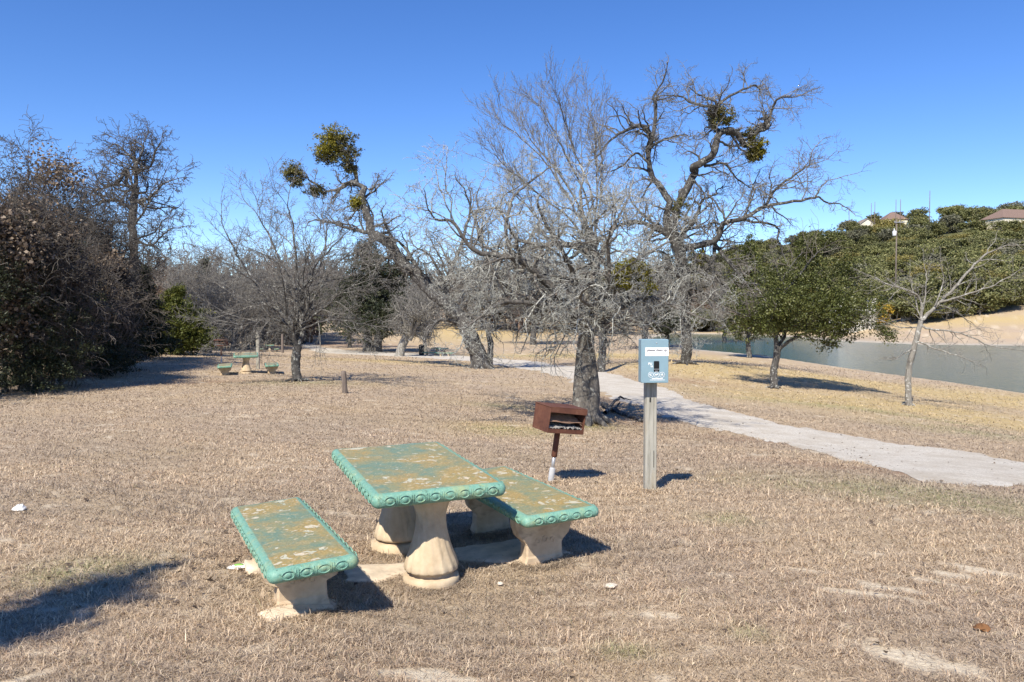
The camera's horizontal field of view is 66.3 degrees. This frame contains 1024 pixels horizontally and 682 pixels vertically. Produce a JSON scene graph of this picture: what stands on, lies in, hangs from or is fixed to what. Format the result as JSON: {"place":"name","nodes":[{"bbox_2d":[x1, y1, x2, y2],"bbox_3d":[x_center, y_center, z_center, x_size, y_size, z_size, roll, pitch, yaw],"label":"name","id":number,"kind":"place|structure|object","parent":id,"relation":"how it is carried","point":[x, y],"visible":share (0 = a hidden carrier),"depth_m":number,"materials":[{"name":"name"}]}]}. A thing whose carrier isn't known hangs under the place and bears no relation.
{"place":"outdoors","nodes":[
{"label":"outdoors","id":0,"kind":"place"},
{"bbox_2d":[0,223,1023,681],"bbox_3d":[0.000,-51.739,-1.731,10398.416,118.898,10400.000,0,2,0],"label":"ground","id":1,"kind":"structure","parent":0,"point":[1006,323],"depth_m":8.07,"materials":[{"name":"beige plant"}]},
{"bbox_2d":[0,235,49,392],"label":"juniper","id":2,"kind":"object","parent":1,"relation":"on","point":[2,278],"visible":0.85,"depth_m":18.37,"materials":[{"name":"green plant"}]},
{"bbox_2d":[0,135,103,374],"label":"bare tree","id":3,"kind":"object","parent":1,"relation":"on","point":[9,197],"visible":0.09,"depth_m":21.20,"materials":[{"name":"brown plant"}]},
{"bbox_2d":[0,210,106,394],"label":"juniper","id":4,"kind":"object","parent":1,"relation":"on","point":[22,381],"visible":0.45,"depth_m":19.73,"materials":[{"name":"green plant"}]},
{"bbox_2d":[0,161,122,391],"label":"bare tree","id":5,"kind":"object","parent":1,"relation":"on","point":[17,251],"visible":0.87,"depth_m":19.18,"materials":[{"name":"brown plant"}]},
{"bbox_2d":[15,206,125,381],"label":"bare tree","id":6,"kind":"object","parent":1,"relation":"on","point":[76,230],"visible":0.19,"depth_m":21.20,"materials":[{"name":"brown plant"}]},
{"bbox_2d":[0,240,154,388],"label":"bare thicket","id":7,"kind":"object","parent":1,"relation":"on","point":[65,336],"visible":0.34,"depth_m":20.68,"materials":[{"name":"plant"}]},
{"bbox_2d":[0,107,158,342],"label":"bare tree","id":8,"kind":"object","parent":1,"relation":"on","point":[58,172],"visible":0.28,"depth_m":26.76,"materials":[{"name":"brown plant"}]},
{"bbox_2d":[57,239,146,379],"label":"juniper","id":9,"kind":"object","parent":1,"relation":"on","point":[114,358],"visible":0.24,"depth_m":24.41,"materials":[{"name":"green plant"}]},
{"bbox_2d":[38,155,175,302],"bbox_3d":[-16.608,-2.919,30.576,6.499,8.195,6.311,-1,2,-23],"label":"bare tree","id":10,"kind":"object","parent":1,"relation":"on","point":[134,239],"visible":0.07,"depth_m":30.67,"materials":[{"name":"brown plant"}]},
{"bbox_2d":[63,239,155,332],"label":"bare tree","id":11,"kind":"object","parent":1,"relation":"on","point":[113,258],"visible":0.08,"depth_m":26.48,"materials":[{"name":"brown plant"}]},
{"bbox_2d":[56,261,176,373],"bbox_3d":[-13.971,-0.410,26.377,5.396,4.847,5.230,1,2,28],"label":"bare thicket","id":12,"kind":"object","parent":1,"relation":"on","point":[129,315],"visible":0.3,"depth_m":26.66,"materials":[{"name":"brown plant"}]},
{"bbox_2d":[92,266,163,369],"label":"juniper","id":13,"kind":"object","parent":1,"relation":"on","point":[143,338],"visible":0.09,"depth_m":27.88,"materials":[{"name":"green plant"}]},
{"bbox_2d":[56,114,200,299],"bbox_3d":[-19.005,-5.320,38.918,6.937,11.997,5.394,-1,2,-20],"label":"oak tree","id":14,"kind":"object","parent":1,"relation":"on","point":[136,171],"visible":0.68,"depth_m":38.75,"materials":[{"name":"grey plant"}]},
{"bbox_2d":[130,264,184,358],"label":"juniper","id":15,"kind":"object","parent":1,"relation":"on","point":[163,340],"visible":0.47,"depth_m":33.72,"materials":[{"name":"green plant"}]},
{"bbox_2d":[125,244,222,295],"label":"bare tree","id":16,"kind":"object","parent":1,"relation":"on","point":[168,267],"visible":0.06,"depth_m":95.94,"materials":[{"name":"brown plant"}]},
{"bbox_2d":[154,280,222,354],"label":"cedar","id":17,"kind":"object","parent":1,"relation":"on","point":[192,334],"visible":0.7,"depth_m":38.42,"materials":[{"name":"green plant"}]},
{"bbox_2d":[139,232,239,315],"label":"bare tree","id":18,"kind":"object","parent":1,"relation":"on","point":[191,278],"visible":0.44,"depth_m":70.23,"materials":[{"name":"grey plant"}]},
{"bbox_2d":[152,257,253,352],"bbox_3d":[-17.610,-1.639,43.776,5.676,6.252,6.026,1,2,31],"label":"bare thicket","id":19,"kind":"object","parent":1,"relation":"on","point":[213,302],"visible":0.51,"depth_m":43.97,"materials":[{"name":"plant"}]},
{"bbox_2d":[197,254,232,344],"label":"juniper","id":20,"kind":"object","parent":1,"relation":"on","point":[205,263],"visible":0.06,"depth_m":75.80,"materials":[{"name":"green plant"}]},
{"bbox_2d":[163,249,280,349],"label":"bare thicket","id":21,"kind":"object","parent":1,"relation":"on","point":[243,316],"visible":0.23,"depth_m":77.44,"materials":[{"name":"plant"}]},
{"bbox_2d":[163,219,282,327],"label":"bare tree","id":22,"kind":"object","parent":1,"relation":"on","point":[253,256],"visible":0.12,"depth_m":83.24,"materials":[{"name":"grey plant"}]},
{"bbox_2d":[217,363,231,374],"bbox_3d":[-10.012,1.077,27.370,0.479,0.526,1.507,-1,2,-19],"label":"concrete bench","id":23,"kind":"object","parent":1,"relation":"on","point":[225,369],"visible":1,"depth_m":26.95,"materials":[{"name":"green paint"}]},
{"bbox_2d":[233,352,257,373],"bbox_3d":[-9.644,0.863,28.435,0.853,0.847,1.427,-1,2,-19],"label":"picnic table","id":24,"kind":"object","parent":1,"relation":"on","point":[246,367],"visible":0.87,"depth_m":27.96,"materials":[{"name":"green concrete"}]},
{"bbox_2d":[244,559,259,574],"bbox_3d":[-1.812,1.594,5.480,0.108,0.105,0.262,-1,2,-21],"label":"concrete footing","id":25,"kind":"object","parent":1,"relation":"on","point":[251,566],"visible":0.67,"depth_m":5.38,"materials":[{"name":"beige concrete"}]},
{"bbox_2d":[215,256,302,348],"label":"bare thicket","id":26,"kind":"object","parent":1,"relation":"on","point":[266,327],"visible":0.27,"depth_m":82.64,"materials":[{"name":"plant"}]},
{"bbox_2d":[216,253,310,337],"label":"bare tree","id":27,"kind":"object","parent":1,"relation":"on","point":[271,264],"visible":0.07,"depth_m":97.15,"materials":[{"name":"grey plant"}]},
{"bbox_2d":[235,249,318,344],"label":"bare thicket","id":28,"kind":"object","parent":1,"relation":"on","point":[288,331],"visible":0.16,"depth_m":95.03,"materials":[{"name":"plant"}]},
{"bbox_2d":[234,249,348,343],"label":"bare tree","id":29,"kind":"object","parent":1,"relation":"on","point":[304,342],"visible":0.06,"depth_m":97.58,"materials":[{"name":"grey plant"}]},
{"bbox_2d":[162,152,422,381],"bbox_3d":[-6.418,-2.186,23.524,7.318,7.216,5.962,0,2,-8],"label":"bare tree","id":30,"kind":"object","parent":1,"relation":"on","point":[297,344],"visible":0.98,"depth_m":23.26,"materials":[{"name":"grey plant"}]},
{"bbox_2d":[257,599,337,622],"bbox_3d":[-1.289,1.639,4.749,0.275,0.120,0.566,2,2,40],"label":"concrete footing","id":31,"kind":"object","parent":1,"relation":"on","point":[302,608],"visible":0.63,"depth_m":4.65,"materials":[{"name":"beige concrete"}]},
{"bbox_2d":[230,497,358,605],"bbox_3d":[-1.488,1.515,5.204,0.532,0.584,1.675,-1,2,-27],"label":"concrete bench","id":32,"kind":"object","parent":31,"relation":"on","point":[301,552],"visible":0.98,"depth_m":4.80,"materials":[{"name":"green paint"}]},
{"bbox_2d":[254,241,340,334],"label":"bare tree","id":33,"kind":"object","parent":1,"relation":"on","point":[290,262],"visible":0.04,"depth_m":109.18,"materials":[{"name":"grey plant"}]},
{"bbox_2d":[292,276,337,342],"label":"bare tree","id":34,"kind":"object","parent":1,"relation":"on","point":[311,332],"visible":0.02,"depth_m":104.19,"materials":[{"name":"plant"}]},
{"bbox_2d":[293,256,397,347],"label":"bare tree","id":35,"kind":"object","parent":1,"relation":"on","point":[323,305],"visible":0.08,"depth_m":90.25,"materials":[{"name":"grey plant"}]},
{"bbox_2d":[301,234,442,351],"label":"evergreen tree","id":36,"kind":"object","parent":1,"relation":"on","point":[378,304],"visible":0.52,"depth_m":79.38,"materials":[{"name":"green plant"}]},
{"bbox_2d":[344,562,405,581],"bbox_3d":[-0.937,1.691,5.688,0.642,0.121,0.376,-1,2,-26],"label":"concrete footing","id":37,"kind":"object","parent":1,"relation":"on","point":[366,572],"visible":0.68,"depth_m":5.62,"materials":[{"name":"beige concrete"}]},
{"bbox_2d":[382,280,445,355],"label":"bare tree","id":38,"kind":"object","parent":1,"relation":"on","point":[410,325],"visible":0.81,"depth_m":67.45,"materials":[{"name":"white plant"}]},
{"bbox_2d":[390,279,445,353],"bbox_3d":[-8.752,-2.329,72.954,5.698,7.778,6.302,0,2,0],"label":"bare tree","id":39,"kind":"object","parent":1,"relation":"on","point":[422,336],"visible":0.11,"depth_m":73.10,"materials":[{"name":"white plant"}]},
{"bbox_2d":[331,442,505,589],"bbox_3d":[-0.764,1.371,5.956,0.947,0.942,1.586,-1,2,-23],"label":"picnic table","id":40,"kind":"object","parent":1,"relation":"on","point":[411,490],"visible":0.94,"depth_m":5.49,"materials":[{"name":"green paint"}]},
{"bbox_2d":[278,122,570,368],"bbox_3d":[-4.585,-4.957,42.523,15.971,13.826,6.720,0,2,0],"label":"oak tree","id":41,"kind":"object","parent":1,"relation":"on","point":[397,256],"visible":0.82,"depth_m":41.88,"materials":[{"name":"grey plant"}]},
{"bbox_2d":[445,254,508,330],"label":"bare tree","id":42,"kind":"object","parent":1,"relation":"on","point":[482,308],"visible":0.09,"depth_m":158.63,"materials":[{"name":"grey plant"}]},
{"bbox_2d":[0,351,1023,435],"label":"dry grass","id":43,"kind":"structure","parent":1,"relation":"on","point":[547,379],"depth_m":32.90,"materials":[{"name":"beige plant"}]},
{"bbox_2d":[454,539,571,563],"bbox_3d":[-0.011,1.673,6.150,0.865,0.125,0.654,-1,2,-16],"label":"concrete footing","id":44,"kind":"object","parent":1,"relation":"on","point":[496,552],"visible":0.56,"depth_m":6.13,"materials":[{"name":"beige concrete"}]},
{"bbox_2d":[473,200,587,344],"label":"bare tree","id":45,"kind":"object","parent":1,"relation":"on","point":[532,340],"visible":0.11,"depth_m":105.41,"materials":[{"name":"grey plant"}]},
{"bbox_2d":[465,466,598,565],"bbox_3d":[0.019,1.510,6.371,0.629,0.665,1.699,-1,2,-25],"label":"concrete bench","id":46,"kind":"object","parent":1,"relation":"on","point":[542,516],"visible":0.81,"depth_m":5.90,"materials":[{"name":"green paint"}]},
{"bbox_2d":[456,46,617,371],"bbox_3d":[1.434,-6.268,38.580,8.007,15.916,8.382,0,2,0],"label":"bare tree","id":47,"kind":"object","parent":1,"relation":"on","point":[574,148],"visible":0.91,"depth_m":38.00,"materials":[{"name":"grey plant"}]},
{"bbox_2d":[532,402,587,480],"bbox_3d":[0.545,1.232,8.936,0.517,1.077,0.370,-1,2,-29],"label":"charcoal grill","id":48,"kind":"object","parent":1,"relation":"on","point":[557,419],"visible":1,"depth_m":8.88,"materials":[{"name":"brown metal"}]},
{"bbox_2d":[385,122,757,426],"bbox_3d":[1.215,-1.407,16.439,7.311,6.788,6.822,0,2,0],"label":"oak tree","id":49,"kind":"object","parent":1,"relation":"on","point":[586,318],"visible":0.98,"depth_m":16.00,"materials":[{"name":"grey plant"}]},
{"bbox_2d":[537,254,605,329],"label":"bare tree","id":50,"kind":"object","parent":1,"relation":"on","point":[569,282],"visible":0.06,"depth_m":155.25,"materials":[{"name":"grey plant"}]},
{"bbox_2d":[600,396,642,422],"bbox_3d":[2.656,1.638,19.581,0.912,0.319,4.914,0,2,6],"label":"fallen branch","id":51,"kind":"object","parent":1,"relation":"on","point":[607,407],"visible":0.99,"depth_m":19.18,"materials":[{"name":"wood"}]},
{"bbox_2d":[643,383,656,489],"bbox_3d":[1.473,1.052,8.376,0.122,1.900,0.102,0,2,-3],"label":"wooden post","id":52,"kind":"object","parent":1,"relation":"on","point":[650,436],"visible":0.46,"depth_m":8.33,"materials":[{"name":"grey wood"}]},
{"bbox_2d":[638,339,668,382],"bbox_3d":[1.481,0.207,8.221,0.285,0.455,0.152,0,2,-3],"label":"bag dispenser","id":53,"kind":"object","parent":52,"relation":"attached to","point":[653,354],"visible":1,"depth_m":8.15,"materials":[{"name":"blue paint"}]},
{"bbox_2d":[642,340,668,382],"bbox_3d":[1.489,0.210,8.154,0.277,0.449,0.005,0,2,-3],"label":"door","id":54,"kind":"structure","parent":53,"relation":"in","point":[663,360],"depth_m":8.15,"materials":[{"name":"blue paint"}]},
{"bbox_2d":[599,221,700,338],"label":"bare tree","id":55,"kind":"object","parent":1,"relation":"on","point":[660,291],"visible":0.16,"depth_m":89.75,"materials":[{"name":"grey plant"}]},
{"bbox_2d":[636,246,698,346],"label":"juniper","id":56,"kind":"object","parent":1,"relation":"on","point":[666,332],"visible":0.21,"depth_m":103.90,"materials":[{"name":"green plant"}]},
{"bbox_2d":[691,308,714,331],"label":"hill tree","id":57,"kind":"object","parent":1,"relation":"on","point":[702,323],"visible":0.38,"depth_m":187.20,"materials":[{"name":"green plant"}]},
{"bbox_2d":[560,55,876,364],"bbox_3d":[10.167,-7.122,42.685,15.755,17.374,8.559,0,2,0],"label":"oak tree","id":58,"kind":"object","parent":1,"relation":"on","point":[755,151],"visible":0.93,"depth_m":42.22,"materials":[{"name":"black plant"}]},
{"bbox_2d":[690,268,763,341],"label":"bare tree","id":59,"kind":"object","parent":1,"relation":"on","point":[711,316],"visible":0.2,"depth_m":125.68,"materials":[{"name":"grey plant"}]},
{"bbox_2d":[715,232,780,357],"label":"evergreen oak","id":60,"kind":"object","parent":1,"relation":"on","point":[748,241],"visible":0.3,"depth_m":76.63,"materials":[{"name":"green plant"}]},
{"bbox_2d":[708,210,903,388],"bbox_3d":[12.545,-1.707,34.074,8.760,7.945,6.019,0,2,0],"label":"live oak","id":61,"kind":"object","parent":1,"relation":"on","point":[785,301],"visible":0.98,"depth_m":33.60,"materials":[{"name":"green plant"}]},
{"bbox_2d":[841,242,859,252],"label":"hill tree","id":62,"kind":"object","parent":1,"relation":"on","point":[854,248],"visible":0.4,"depth_m":352.58,"materials":[{"name":"green plant"}]},
{"bbox_2d":[840,228,869,246],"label":"hill tree","id":63,"kind":"object","parent":1,"relation":"on","point":[855,234],"visible":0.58,"depth_m":398.50,"materials":[{"name":"green plant"}]},
{"bbox_2d":[857,232,878,251],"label":"hill tree","id":64,"kind":"object","parent":1,"relation":"on","point":[864,240],"visible":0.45,"depth_m":344.68,"materials":[{"name":"green plant"}]},
{"bbox_2d":[858,245,880,258],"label":"hill tree","id":65,"kind":"object","parent":1,"relation":"on","point":[872,250],"visible":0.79,"depth_m":317.46,"materials":[{"name":"green plant"}]},
{"bbox_2d":[856,268,902,284],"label":"hill tree","id":66,"kind":"object","parent":1,"relation":"on","point":[891,274],"visible":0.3,"depth_m":217.24,"materials":[{"name":"green plant"}]},
{"bbox_2d":[872,228,897,241],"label":"hill tree","id":67,"kind":"object","parent":1,"relation":"on","point":[885,235],"visible":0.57,"depth_m":379.56,"materials":[{"name":"green plant"}]},
{"bbox_2d":[874,218,904,228],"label":"hill tree","id":68,"kind":"object","parent":1,"relation":"on","point":[886,222],"visible":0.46,"depth_m":437.71,"materials":[{"name":"green plant"}]},
{"bbox_2d":[872,258,917,276],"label":"hill tree","id":69,"kind":"object","parent":1,"relation":"on","point":[901,265],"visible":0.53,"depth_m":250.65,"materials":[{"name":"green plant"}]},
{"bbox_2d":[878,245,913,260],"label":"hill tree","id":70,"kind":"object","parent":1,"relation":"on","point":[888,251],"visible":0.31,"depth_m":292.66,"materials":[{"name":"green plant"}]},
{"bbox_2d":[876,284,917,318],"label":"hill tree","id":71,"kind":"object","parent":1,"relation":"on","point":[895,295],"visible":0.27,"depth_m":157.99,"materials":[{"name":"green plant"}]},
{"bbox_2d":[887,296,919,321],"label":"hill tree","id":72,"kind":"object","parent":1,"relation":"on","point":[900,308],"visible":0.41,"depth_m":150.72,"materials":[{"name":"green plant"}]},
{"bbox_2d":[892,238,926,255],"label":"hill tree","id":73,"kind":"object","parent":1,"relation":"on","point":[913,243],"visible":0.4,"depth_m":293.93,"materials":[{"name":"green plant"}]},
{"bbox_2d":[892,225,931,239],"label":"hill tree","id":74,"kind":"object","parent":1,"relation":"on","point":[909,233],"visible":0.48,"depth_m":352.36,"materials":[{"name":"green plant"}]},
{"bbox_2d":[905,216,930,227],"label":"hill tree","id":75,"kind":"object","parent":1,"relation":"on","point":[917,221],"visible":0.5,"depth_m":399.05,"materials":[{"name":"green plant"}]},
{"bbox_2d":[905,206,933,223],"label":"hill tree","id":76,"kind":"object","parent":1,"relation":"on","point":[917,213],"visible":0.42,"depth_m":451.40,"materials":[{"name":"green plant"}]},
{"bbox_2d":[898,279,941,297],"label":"hill tree","id":77,"kind":"object","parent":1,"relation":"on","point":[923,283],"visible":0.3,"depth_m":155.07,"materials":[{"name":"green plant"}]},
{"bbox_2d":[914,230,937,241],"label":"hill tree","id":78,"kind":"object","parent":1,"relation":"on","point":[925,235],"visible":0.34,"depth_m":321.07,"materials":[{"name":"green plant"}]},
{"bbox_2d":[908,263,945,277],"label":"hill tree","id":79,"kind":"object","parent":1,"relation":"on","point":[920,269],"visible":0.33,"depth_m":215.92,"materials":[{"name":"green plant"}]},
{"bbox_2d":[895,294,961,321],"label":"hill tree","id":80,"kind":"object","parent":1,"relation":"on","point":[927,306],"visible":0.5,"depth_m":143.92,"materials":[{"name":"green plant"}]},
{"bbox_2d":[912,244,945,262],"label":"hill tree","id":81,"kind":"object","parent":1,"relation":"on","point":[920,250],"visible":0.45,"depth_m":269.51,"materials":[{"name":"green plant"}]},
{"bbox_2d":[922,220,948,235],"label":"hill tree","id":82,"kind":"object","parent":1,"relation":"on","point":[939,228],"visible":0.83,"depth_m":369.41,"materials":[{"name":"green plant"}]},
{"bbox_2d":[850,227,1023,405],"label":"bare sapling","id":83,"kind":"object","parent":1,"relation":"on","point":[908,373],"visible":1,"depth_m":30.33,"materials":[{"name":"white plant"}]},
{"bbox_2d":[922,237,951,245],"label":"hill tree","id":84,"kind":"object","parent":1,"relation":"on","point":[938,241],"visible":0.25,"depth_m":301.13,"materials":[{"name":"green plant"}]},
{"bbox_2d":[933,213,963,233],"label":"hill tree","id":85,"kind":"object","parent":1,"relation":"on","point":[951,220],"visible":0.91,"depth_m":379.81,"materials":[{"name":"green plant"}]},
{"bbox_2d":[934,243,964,257],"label":"hill tree","id":86,"kind":"object","parent":1,"relation":"on","point":[946,248],"visible":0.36,"depth_m":258.46,"materials":[{"name":"green plant"}]},
{"bbox_2d":[939,205,970,222],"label":"hill tree","id":87,"kind":"object","parent":1,"relation":"on","point":[952,210],"visible":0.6,"depth_m":430.93,"materials":[{"name":"green plant"}]},
{"bbox_2d":[932,287,978,317],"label":"hill tree","id":88,"kind":"object","parent":1,"relation":"on","point":[962,312],"visible":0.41,"depth_m":145.30,"materials":[{"name":"green plant"}]},
{"bbox_2d":[944,249,982,264],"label":"hill tree","id":89,"kind":"object","parent":1,"relation":"on","point":[962,254],"visible":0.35,"depth_m":228.99,"materials":[{"name":"green plant"}]},
{"bbox_2d":[927,265,1001,311],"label":"hill tree","id":90,"kind":"object","parent":1,"relation":"on","point":[958,275],"visible":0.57,"depth_m":146.69,"materials":[{"name":"green plant"}]},
{"bbox_2d":[941,257,989,274],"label":"hill tree","id":91,"kind":"object","parent":1,"relation":"on","point":[953,262],"visible":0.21,"depth_m":207.88,"materials":[{"name":"green plant"}]},
{"bbox_2d":[953,219,990,234],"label":"hill tree","id":92,"kind":"object","parent":1,"relation":"on","point":[975,225],"visible":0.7,"depth_m":351.57,"materials":[{"name":"green plant"}]},
{"bbox_2d":[952,235,995,246],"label":"hill tree","id":93,"kind":"object","parent":1,"relation":"on","point":[965,242],"visible":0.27,"depth_m":283.03,"materials":[{"name":"green plant"}]},
{"bbox_2d":[952,260,996,273],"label":"hill tree","id":94,"kind":"object","parent":1,"relation":"on","point":[965,265],"visible":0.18,"depth_m":186.17,"materials":[{"name":"green plant"}]},
{"bbox_2d":[966,209,1001,220],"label":"hill tree","id":95,"kind":"object","parent":1,"relation":"on","point":[981,216],"visible":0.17,"depth_m":363.65,"materials":[{"name":"green plant"}]},
{"bbox_2d":[967,292,1009,314],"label":"hill tree","id":96,"kind":"object","parent":1,"relation":"on","point":[995,307],"visible":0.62,"depth_m":145.09,"materials":[{"name":"green plant"}]},
{"bbox_2d":[980,229,1014,238],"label":"hill tree","id":97,"kind":"object","parent":1,"relation":"on","point":[1009,233],"visible":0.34,"depth_m":293.90,"materials":[{"name":"green plant"}]},
{"bbox_2d":[979,275,1023,310],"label":"hill tree","id":98,"kind":"object","parent":1,"relation":"on","point":[1010,287],"visible":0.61,"depth_m":146.28,"materials":[{"name":"green plant"}]},
{"bbox_2d":[980,209,1023,229],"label":"house","id":99,"kind":"structure","parent":1,"relation":"on","point":[1007,215],"depth_m":347.68,"materials":[{"name":"beige paint"}]},
{"bbox_2d":[983,219,1023,230],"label":"hill tree","id":100,"kind":"object","parent":1,"relation":"on","point":[998,224],"visible":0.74,"depth_m":339.43,"materials":[{"name":"green plant"}]},
{"bbox_2d":[991,256,1023,272],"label":"hill tree","id":101,"kind":"object","parent":1,"relation":"on","point":[1018,261],"visible":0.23,"depth_m":192.50,"materials":[{"name":"green plant"}]},
{"bbox_2d":[995,265,1023,277],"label":"hill tree","id":102,"kind":"object","parent":1,"relation":"on","point":[1012,271],"visible":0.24,"depth_m":186.77,"materials":[{"name":"green plant"}]},
{"bbox_2d":[0,0,1023,310],"label":"sky","id":103,"kind":"structure","parent":0,"point":[931,92],"materials":[{"name":"blue"}]},
{"bbox_2d":[302,341,1023,486],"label":"path","id":104,"kind":"structure","parent":0,"point":[946,465],"depth_m":15.69,"materials":[{"name":"grey concrete"}]},
{"bbox_2d":[652,334,1023,392],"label":"lake water","id":105,"kind":"structure","parent":0,"point":[1003,369],"depth_m":81.71,"materials":[{"name":"grey liquid"}]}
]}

